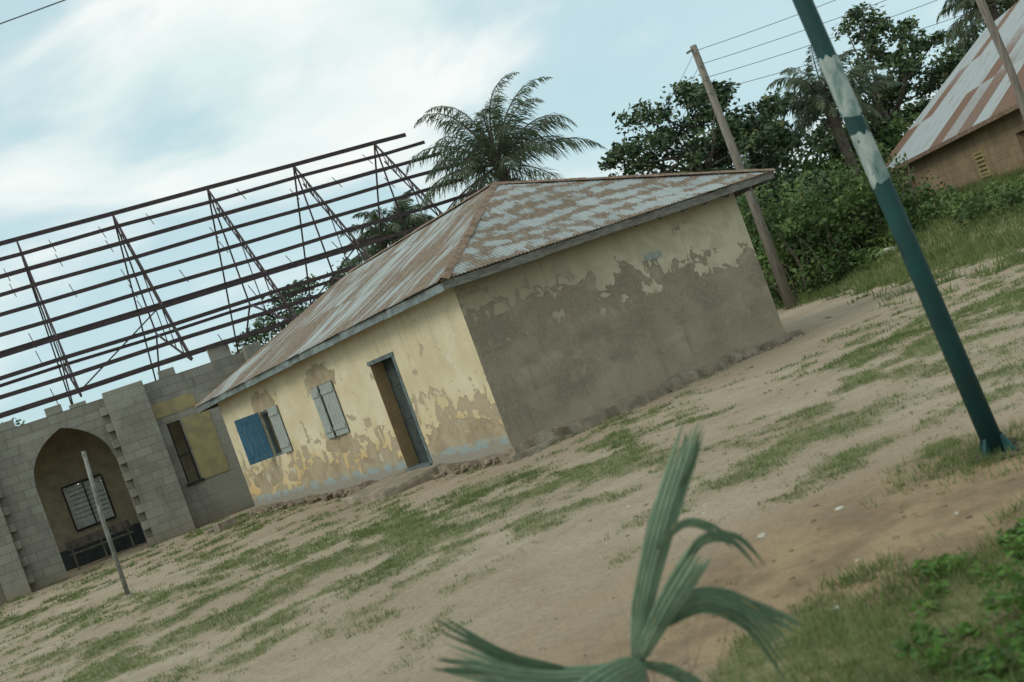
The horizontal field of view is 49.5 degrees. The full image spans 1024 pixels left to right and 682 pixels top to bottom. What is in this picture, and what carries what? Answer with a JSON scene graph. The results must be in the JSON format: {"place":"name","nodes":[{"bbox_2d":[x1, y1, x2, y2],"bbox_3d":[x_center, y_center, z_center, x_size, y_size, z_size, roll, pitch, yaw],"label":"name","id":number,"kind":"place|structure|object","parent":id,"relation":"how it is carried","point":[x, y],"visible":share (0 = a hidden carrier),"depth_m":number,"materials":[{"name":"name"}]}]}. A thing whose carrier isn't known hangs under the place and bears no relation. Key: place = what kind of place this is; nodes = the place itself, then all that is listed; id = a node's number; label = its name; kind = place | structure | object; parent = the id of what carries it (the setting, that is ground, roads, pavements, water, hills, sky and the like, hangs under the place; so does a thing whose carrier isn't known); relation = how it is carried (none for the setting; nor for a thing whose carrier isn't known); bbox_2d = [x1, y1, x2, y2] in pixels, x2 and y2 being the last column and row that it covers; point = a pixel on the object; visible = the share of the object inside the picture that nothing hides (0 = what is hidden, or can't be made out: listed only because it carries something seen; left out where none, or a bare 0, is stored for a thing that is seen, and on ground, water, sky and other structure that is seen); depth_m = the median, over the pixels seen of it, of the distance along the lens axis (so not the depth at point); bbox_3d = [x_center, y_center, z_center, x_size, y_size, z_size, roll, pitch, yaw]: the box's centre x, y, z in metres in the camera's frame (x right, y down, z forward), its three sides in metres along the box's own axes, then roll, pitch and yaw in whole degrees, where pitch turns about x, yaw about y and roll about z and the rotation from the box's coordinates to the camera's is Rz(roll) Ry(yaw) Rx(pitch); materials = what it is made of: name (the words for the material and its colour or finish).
{"place":"outdoors","nodes":[
{"label":"outdoors","id":0,"kind":"place"},
{"bbox_2d":[53,428,67,434],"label":"porch slab","id":1,"kind":"structure","parent":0,"point":[61,430],"depth_m":32.49,"materials":[{"name":"grey concrete"}]},
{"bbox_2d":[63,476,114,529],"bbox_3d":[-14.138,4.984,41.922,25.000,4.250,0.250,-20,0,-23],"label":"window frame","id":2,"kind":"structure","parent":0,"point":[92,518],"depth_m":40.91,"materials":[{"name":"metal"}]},
{"bbox_2d":[34,421,197,551],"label":"porch wall","id":3,"kind":"structure","parent":0,"point":[59,463],"depth_m":33.00,"materials":[{"name":"brown paint"}]},
{"bbox_2d":[61,474,115,531],"bbox_3d":[-12.560,4.795,32.957,1.190,1.400,0.060,-20,0,-23],"label":"porch window frame","id":4,"kind":"object","parent":3,"relation":"in","point":[82,481],"visible":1,"depth_m":32.93,"materials":[{"name":"black metal"}]},
{"bbox_2d":[64,477,112,528],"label":"porch window louvres","id":5,"kind":"object","parent":4,"relation":"in","point":[83,504],"visible":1,"depth_m":32.99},
{"bbox_2d":[60,522,146,570],"bbox_3d":[-11.269,5.803,33.280,11.300,0.620,0.118,-20,0,-23],"label":"porch dado","id":6,"kind":"object","parent":3,"relation":"attached to","point":[122,543],"visible":0.33,"depth_m":32.81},
{"bbox_2d":[195,186,488,407],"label":"roof slope","id":7,"kind":"structure","parent":0,"point":[410,265],"depth_m":22.47,"materials":[{"name":"metal"}]},
{"bbox_2d":[0,0,1004,484],"label":"sky","id":8,"kind":"structure","parent":0,"point":[106,106],"materials":[{"name":"white"}]},
{"bbox_2d":[0,176,1023,681],"bbox_3d":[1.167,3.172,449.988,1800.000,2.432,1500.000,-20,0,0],"label":"ground","id":9,"kind":"structure","parent":0,"point":[570,572],"depth_m":9.27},
{"bbox_2d":[2,417,109,518],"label":"trees","id":10,"kind":"object","parent":9,"relation":"on","point":[13,418],"visible":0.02,"depth_m":58.75,"materials":[{"name":"green plant"}]},
{"bbox_2d":[65,519,135,569],"bbox_3d":[-11.662,5.814,31.596,1.800,0.850,0.370,-20,0,-23],"label":"wooden bench","id":11,"kind":"object","parent":9,"relation":"on","point":[95,536],"visible":0.88,"depth_m":31.66,"materials":[{"name":"brown wood"}]},
{"bbox_2d":[81,451,132,598],"bbox_3d":[-6.670,3.058,18.191,0.257,2.603,0.232,-20,0,0],"label":"thin pipe pole","id":12,"kind":"object","parent":9,"relation":"on","point":[107,533],"visible":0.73,"depth_m":18.17,"materials":[{"name":"metal"}]},
{"bbox_2d":[0,344,264,603],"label":"front wall","id":13,"kind":"structure","parent":9,"relation":"on","point":[217,496],"depth_m":30.41,"materials":[{"name":"concrete"}]},
{"bbox_2d":[18,411,116,486],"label":"arch spandrels","id":14,"kind":"object","parent":13,"relation":"attached to","point":[32,445],"visible":1,"depth_m":29.91,"materials":[{"name":"concrete"}]},
{"bbox_2d":[0,339,261,600],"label":"pilasters","id":15,"kind":"object","parent":13,"relation":"attached to","point":[145,457],"visible":0.73,"depth_m":30.18,"materials":[{"name":"concrete"}]},
{"bbox_2d":[0,133,481,418],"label":"purlins","id":16,"kind":"object","parent":15,"relation":"on","point":[152,308],"visible":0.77,"depth_m":35.50,"materials":[{"name":"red metal"}]},
{"bbox_2d":[16,144,441,404],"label":"trusses","id":17,"kind":"object","parent":16,"relation":"attached to","point":[328,210],"visible":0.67,"depth_m":37.12,"materials":[{"name":"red metal"}]},
{"bbox_2d":[3,154,394,404],"bbox_3d":[-12.873,-1.021,33.111,22.121,5.667,5.858,-20,0,-23],"label":"bracing","id":18,"kind":"object","parent":17,"relation":"attached to","point":[97,372],"visible":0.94,"depth_m":33.80,"materials":[{"name":"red metal"}]},
{"bbox_2d":[151,392,196,418],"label":"painted lintel","id":19,"kind":"structure","parent":13,"relation":"attached to","point":[174,405],"depth_m":31.07,"materials":[{"name":"yellow paint"}]},
{"bbox_2d":[166,420,204,485],"bbox_3d":[-9.149,3.116,31.021,0.500,1.830,0.180,-20,0,-23],"label":"window frame","id":20,"kind":"object","parent":13,"relation":"in","point":[194,464],"visible":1,"depth_m":31.00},
{"bbox_2d":[181,410,229,478],"bbox_3d":[-8.621,2.907,31.233,0.790,1.800,0.028,-20,0,-23],"label":"window shutter","id":21,"kind":"object","parent":13,"relation":"attached to","point":[205,444],"depth_m":31.22,"materials":[{"name":"beige wood"}]},
{"bbox_2d":[204,517,236,534],"bbox_3d":[-6.803,4.349,25.884,0.550,0.270,0.900,-20,0,-34],"label":"concrete block","id":22,"kind":"object","parent":9,"relation":"on","point":[224,524],"depth_m":25.59,"materials":[{"name":"grey concrete"}]},
{"bbox_2d":[231,257,361,354],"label":"broadleaf tree","id":23,"kind":"object","parent":9,"relation":"on","point":[257,324],"visible":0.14,"depth_m":61.10,"materials":[{"name":"green plant"}]},
{"bbox_2d":[218,278,510,507],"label":"long wall","id":24,"kind":"structure","parent":9,"relation":"on","point":[429,343],"depth_m":20.89,"materials":[{"name":"beige paint"}]},
{"bbox_2d":[200,403,217,412],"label":"fascia","id":25,"kind":"structure","parent":24,"relation":"attached to","point":[213,406],"depth_m":27.84,"materials":[{"name":"wood"}]},
{"bbox_2d":[234,413,273,464],"bbox_3d":[-5.911,2.244,25.448,0.574,1.080,0.050,-20,0,-2],"label":"shutter","id":26,"kind":"object","parent":24,"relation":"attached to","point":[253,453],"visible":1,"depth_m":25.42,"materials":[{"name":"blue wood"}]},
{"bbox_2d":[261,406,293,455],"bbox_3d":[-5.265,2.019,25.041,0.110,1.070,1.160,-20,0,-34],"label":"window frame","id":27,"kind":"object","parent":24,"relation":"attached to","point":[271,435],"visible":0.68,"depth_m":25.48,"materials":[{"name":"wood"}]},
{"bbox_2d":[267,405,292,453],"bbox_3d":[-5.177,1.968,24.697,0.050,1.080,0.454,-20,0,-40],"label":"shutter","id":28,"kind":"object","parent":27,"relation":"attached to","point":[279,429],"visible":1,"depth_m":24.67,"materials":[{"name":"grey wood"}]},
{"bbox_2d":[278,383,349,447],"bbox_3d":[-4.164,1.830,29.286,6.200,3.120,0.250,-20,0,-34],"label":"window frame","id":29,"kind":"structure","parent":24,"relation":"attached to","point":[341,408],"depth_m":28.97,"materials":[{"name":"paint"}]},
{"bbox_2d":[197,282,445,412],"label":"fascia front","id":30,"kind":"structure","parent":24,"relation":"attached to","point":[415,300],"depth_m":20.41,"materials":[{"name":"grey wood"}]},
{"bbox_2d":[370,362,418,467],"bbox_3d":[-2.175,1.367,20.577,0.260,2.014,0.016,-20,0,-34],"label":"door reveal","id":31,"kind":"object","parent":24,"relation":"attached to","point":[394,414],"depth_m":20.57,"materials":[{"name":"brown paint"}]},
{"bbox_2d":[367,351,432,462],"bbox_3d":[-1.967,1.246,20.153,0.220,2.091,1.080,-20,0,-34],"label":"door frame","id":32,"kind":"object","parent":24,"relation":"attached to","point":[382,358],"visible":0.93,"depth_m":19.70,"materials":[{"name":"grey wood"}]},
{"bbox_2d":[382,358,428,463],"bbox_3d":[-1.812,1.206,20.261,0.055,2.090,1.020,-20,0,-34],"label":"door leaf","id":33,"kind":"object","parent":32,"relation":"attached to","point":[405,410],"visible":0.38,"depth_m":20.47,"materials":[{"name":"grey wood"}]},
{"bbox_2d":[405,461,431,470],"bbox_3d":[-1.601,2.242,20.146,0.300,0.028,0.960,-20,0,-34],"label":"door sill","id":34,"kind":"structure","parent":24,"relation":"attached to","point":[428,463],"depth_m":20.14,"materials":[{"name":"grey concrete"}]},
{"bbox_2d":[208,184,751,401],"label":"rafter ends","id":35,"kind":"object","parent":24,"relation":"on","point":[705,203],"visible":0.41,"depth_m":19.64,"materials":[{"name":"wood"}]},
{"bbox_2d":[450,275,523,446],"bbox_3d":[-0.376,0.350,17.568,0.258,3.090,0.006,-20,0,-34],"label":"corner plaster","id":36,"kind":"object","parent":24,"relation":"attached to","point":[488,364],"visible":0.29,"depth_m":17.56,"materials":[{"name":"beige paint"}]},
{"bbox_3d":[-3.625,1.382,22.452,0.110,1.100,1.100,-20,0,-34],"label":"window frame","id":37,"kind":"object","parent":24,"relation":"attached to","visible":0},
{"bbox_2d":[310,387,334,438],"bbox_3d":[-3.869,1.472,22.605,0.050,1.080,0.534,-20,0,-25],"label":"shutter","id":38,"kind":"object","parent":37,"relation":"attached to","point":[322,413],"visible":1,"depth_m":22.54,"materials":[{"name":"grey wood"}]},
{"bbox_2d":[319,381,349,435],"bbox_3d":[-3.564,1.357,22.176,0.050,1.080,0.544,-20,0,-37],"label":"shutter","id":39,"kind":"object","parent":37,"relation":"attached to","point":[333,407],"visible":1,"depth_m":22.14,"materials":[{"name":"grey wood"}]},
{"bbox_2d":[249,453,507,512],"bbox_3d":[-3.195,3.147,22.482,0.225,0.489,12.200,-20,0,-34],"label":"front foundation","id":40,"kind":"object","parent":9,"relation":"on","point":[447,467],"visible":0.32,"depth_m":21.57,"materials":[{"name":"stone"}]},
{"bbox_2d":[339,190,434,275],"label":"oil palm tree","id":41,"kind":"object","parent":9,"relation":"on","point":[395,225],"visible":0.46,"depth_m":49.37,"materials":[{"name":"green plant"}]},
{"bbox_2d":[342,463,440,505],"bbox_3d":[-2.211,2.624,19.901,1.220,0.258,2.083,-20,0,-34],"label":"door step","id":42,"kind":"object","parent":9,"relation":"on","point":[390,486],"depth_m":19.35,"materials":[{"name":"beige concrete"}]},
{"bbox_2d":[405,72,605,218],"bbox_3d":[0.611,-3.871,39.225,6.916,11.264,6.458,-20,0,0],"label":"oil palm tree","id":43,"kind":"object","parent":9,"relation":"on","point":[479,161],"visible":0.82,"depth_m":38.37,"materials":[{"name":"green plant"}]},
{"bbox_2d":[500,440,550,463],"bbox_3d":[0.291,1.877,17.401,0.760,0.401,0.415,-20,0,-34],"label":"corner footing","id":44,"kind":"object","parent":9,"relation":"on","point":[523,454],"visible":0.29,"depth_m":17.25,"materials":[{"name":"concrete"}]},
{"bbox_2d":[250,332,804,515],"bbox_3d":[-1.734,2.495,21.446,6.287,0.236,14.345,-19,-1,-63],"label":"foundation rubble","id":45,"kind":"object","parent":9,"relation":"on","point":[462,468],"visible":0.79,"depth_m":20.06,"materials":[{"name":"stone"}]},
{"bbox_2d":[119,331,1023,666],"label":"scattered stones","id":46,"kind":"object","parent":9,"relation":"on","point":[791,549],"visible":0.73,"depth_m":6.18,"materials":[{"name":"grey stone"}]},
{"bbox_2d":[259,246,958,608],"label":"pale litter","id":47,"kind":"object","parent":9,"relation":"on","point":[835,508],"visible":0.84,"depth_m":6.98,"materials":[{"name":"paper"}]},
{"bbox_2d":[430,418,803,681],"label":"young palm plant","id":48,"kind":"object","parent":9,"relation":"on","point":[680,596],"visible":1,"depth_m":3.41,"materials":[{"name":"green plant"}]},
{"bbox_2d":[505,349,742,454],"bbox_3d":[2.130,1.126,18.785,5.320,0.558,0.358,-20,0,-34],"label":"side foundation","id":49,"kind":"object","parent":9,"relation":"on","point":[552,434],"visible":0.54,"depth_m":18.52,"materials":[{"name":"concrete"}]},
{"bbox_2d":[466,193,784,440],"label":"side wall","id":50,"kind":"structure","parent":9,"relation":"on","point":[581,330],"depth_m":19.22,"materials":[{"name":"paint"}]},
{"bbox_2d":[442,170,773,279],"bbox_3d":[0.925,-2.585,20.386,7.900,1.793,3.120,-20,0,-34],"label":"roof hip","id":51,"kind":"object","parent":50,"relation":"on","point":[517,219],"visible":1,"depth_m":19.91,"materials":[{"name":"silver metal"}]},
{"bbox_2d":[444,171,774,288],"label":"fascia side","id":52,"kind":"structure","parent":51,"relation":"attached to","point":[543,252],"depth_m":18.82,"materials":[{"name":"grey wood"}]},
{"bbox_2d":[644,250,661,260],"bbox_3d":[2.527,-1.528,19.856,0.400,0.120,0.019,-20,0,-34],"label":"air brick","id":53,"kind":"object","parent":50,"relation":"attached to","point":[652,255],"visible":1,"depth_m":19.85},
{"bbox_2d":[516,568,753,681],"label":"dry weeds","id":54,"kind":"object","parent":9,"relation":"on","point":[684,647],"visible":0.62,"depth_m":3.77,"materials":[{"name":"beige plant"}]},
{"bbox_2d":[597,74,817,203],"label":"broadleaf tree","id":55,"kind":"object","parent":9,"relation":"on","point":[696,153],"visible":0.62,"depth_m":44.56,"materials":[{"name":"green plant"}]},
{"bbox_2d":[686,44,796,309],"bbox_3d":[6.458,-4.428,30.982,0.443,8.151,0.331,-20,0,-39],"label":"utility pole","id":56,"kind":"object","parent":9,"relation":"on","point":[775,263],"visible":0.86,"depth_m":30.91,"materials":[{"name":"brown wood"}]},
{"bbox_2d":[0,0,1003,175],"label":"overhead wires","id":57,"kind":"object","parent":56,"relation":"attached to","point":[691,58],"visible":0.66,"depth_m":30.57,"materials":[{"name":"black metal"}]},
{"bbox_2d":[710,95,809,187],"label":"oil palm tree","id":58,"kind":"object","parent":9,"relation":"on","point":[785,127],"visible":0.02,"depth_m":48.43,"materials":[{"name":"green plant"}]},
{"bbox_2d":[741,329,801,357],"bbox_3d":[4.859,0.186,20.827,1.750,0.464,0.224,-20,0,-34],"label":"side foundation","id":59,"kind":"object","parent":9,"relation":"on","point":[777,340],"visible":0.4,"depth_m":20.74,"materials":[{"name":"concrete"}]},
{"bbox_2d":[732,157,862,277],"bbox_3d":[9.730,-4.460,38.585,6.410,4.723,3.868,-20,0,0],"label":"dense thicket","id":60,"kind":"object","parent":9,"relation":"on","point":[787,180],"visible":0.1,"depth_m":38.02,"materials":[{"name":"green plant"}]},
{"bbox_2d":[760,45,906,190],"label":"oil palm tree","id":61,"kind":"object","parent":9,"relation":"on","point":[810,104],"visible":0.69,"depth_m":46.66,"materials":[{"name":"green plant"}]},
{"bbox_2d":[747,103,925,205],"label":"thicket","id":62,"kind":"object","parent":9,"relation":"on","point":[894,129],"visible":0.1,"depth_m":48.90,"materials":[{"name":"green plant"}]},
{"bbox_2d":[763,157,916,301],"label":"bush stems","id":63,"kind":"object","parent":9,"relation":"on","point":[801,267],"visible":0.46,"depth_m":32.57,"materials":[{"name":"brown plant"}]},
{"bbox_2d":[735,139,967,306],"bbox_3d":[9.747,-3.853,33.454,6.732,4.295,4.226,-20,0,0],"label":"bush hedge","id":64,"kind":"object","parent":9,"relation":"on","point":[809,227],"visible":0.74,"depth_m":32.71,"materials":[{"name":"green plant"}]},
{"bbox_2d":[794,1,965,173],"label":"broadleaf tree","id":65,"kind":"object","parent":9,"relation":"on","point":[907,68],"visible":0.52,"depth_m":51.14,"materials":[{"name":"green plant"}]},
{"bbox_2d":[792,0,1023,463],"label":"green pole","id":66,"kind":"object","parent":9,"relation":"on","point":[982,418],"visible":0.82,"depth_m":6.79,"materials":[{"name":"teal metal"}]},
{"bbox_2d":[814,173,1023,292],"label":"shrubs","id":67,"kind":"object","parent":9,"relation":"on","point":[953,205],"visible":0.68,"depth_m":30.76,"materials":[{"name":"green plant"}]},
{"bbox_2d":[859,417,1023,509],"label":"grass patch","id":68,"kind":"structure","parent":9,"relation":"on","point":[968,450],"depth_m":6.82,"materials":[{"name":"green plant"}]},
{"bbox_2d":[891,513,1023,681],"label":"weed patch","id":69,"kind":"object","parent":9,"relation":"on","point":[1015,643],"visible":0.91,"depth_m":4.25,"materials":[{"name":"green plant"}]},
{"bbox_2d":[891,108,1023,200],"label":"mud front wall","id":70,"kind":"structure","parent":9,"relation":"on","point":[999,141],"depth_m":33.31,"materials":[{"name":"paint"}]},
{"bbox_2d":[885,0,1023,167],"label":"mud house roof front","id":71,"kind":"structure","parent":70,"relation":"on","point":[975,88],"depth_m":35.60,"materials":[{"name":"silver metal"}]},
{"bbox_2d":[890,103,1018,171],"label":"mud house fascia","id":72,"kind":"structure","parent":71,"relation":"attached to","point":[982,123],"depth_m":32.24,"materials":[{"name":"wood"}]},
{"bbox_2d":[972,149,991,177],"bbox_3d":[13.921,-5.242,32.884,0.050,0.810,0.900,-20,0,6],"label":"mud house window","id":73,"kind":"structure","parent":70,"relation":"attached to","point":[981,151],"depth_m":32.83,"materials":[{"name":"beige concrete"}]},
{"bbox_2d":[922,0,1015,66],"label":"broadleaf tree","id":74,"kind":"object","parent":9,"relation":"on","point":[951,49],"visible":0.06,"depth_m":61.12,"materials":[{"name":"green plant"}]},
{"bbox_2d":[936,0,1018,52],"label":"oil palm tree","id":75,"kind":"object","parent":9,"relation":"on","point":[958,5],"visible":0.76,"depth_m":56.23,"materials":[{"name":"green plant"}]},
{"bbox_2d":[975,0,1023,120],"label":"wooden pole","id":76,"kind":"object","parent":9,"relation":"on","point":[982,5],"visible":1,"depth_m":24.94,"materials":[{"name":"brown wood"}]},
{"bbox_2d":[0,164,1023,681],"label":"grass","id":77,"kind":"structure","parent":0,"point":[900,274],"depth_m":13.22,"materials":[{"name":"green plant"}]},
{"bbox_2d":[378,171,762,254],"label":"roof rear slope","id":78,"kind":"structure","parent":0,"point":[672,175],"depth_m":21.69,"materials":[{"name":"metal"}]},
{"bbox_2d":[195,168,774,407],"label":"hip caps","id":79,"kind":"object","parent":78,"relation":"on","point":[459,249],"visible":0.68,"depth_m":21.36,"materials":[{"name":"metal"}]},
{"bbox_2d":[733,178,773,196],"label":"fascia rear","id":80,"kind":"structure","parent":78,"relation":"attached to","point":[738,193],"depth_m":21.83,"materials":[{"name":"grey wood"}]},
{"bbox_2d":[771,490,1023,681],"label":"tall grass","id":81,"kind":"structure","parent":0,"point":[890,587],"depth_m":4.85,"materials":[{"name":"green plant"}]}
]}

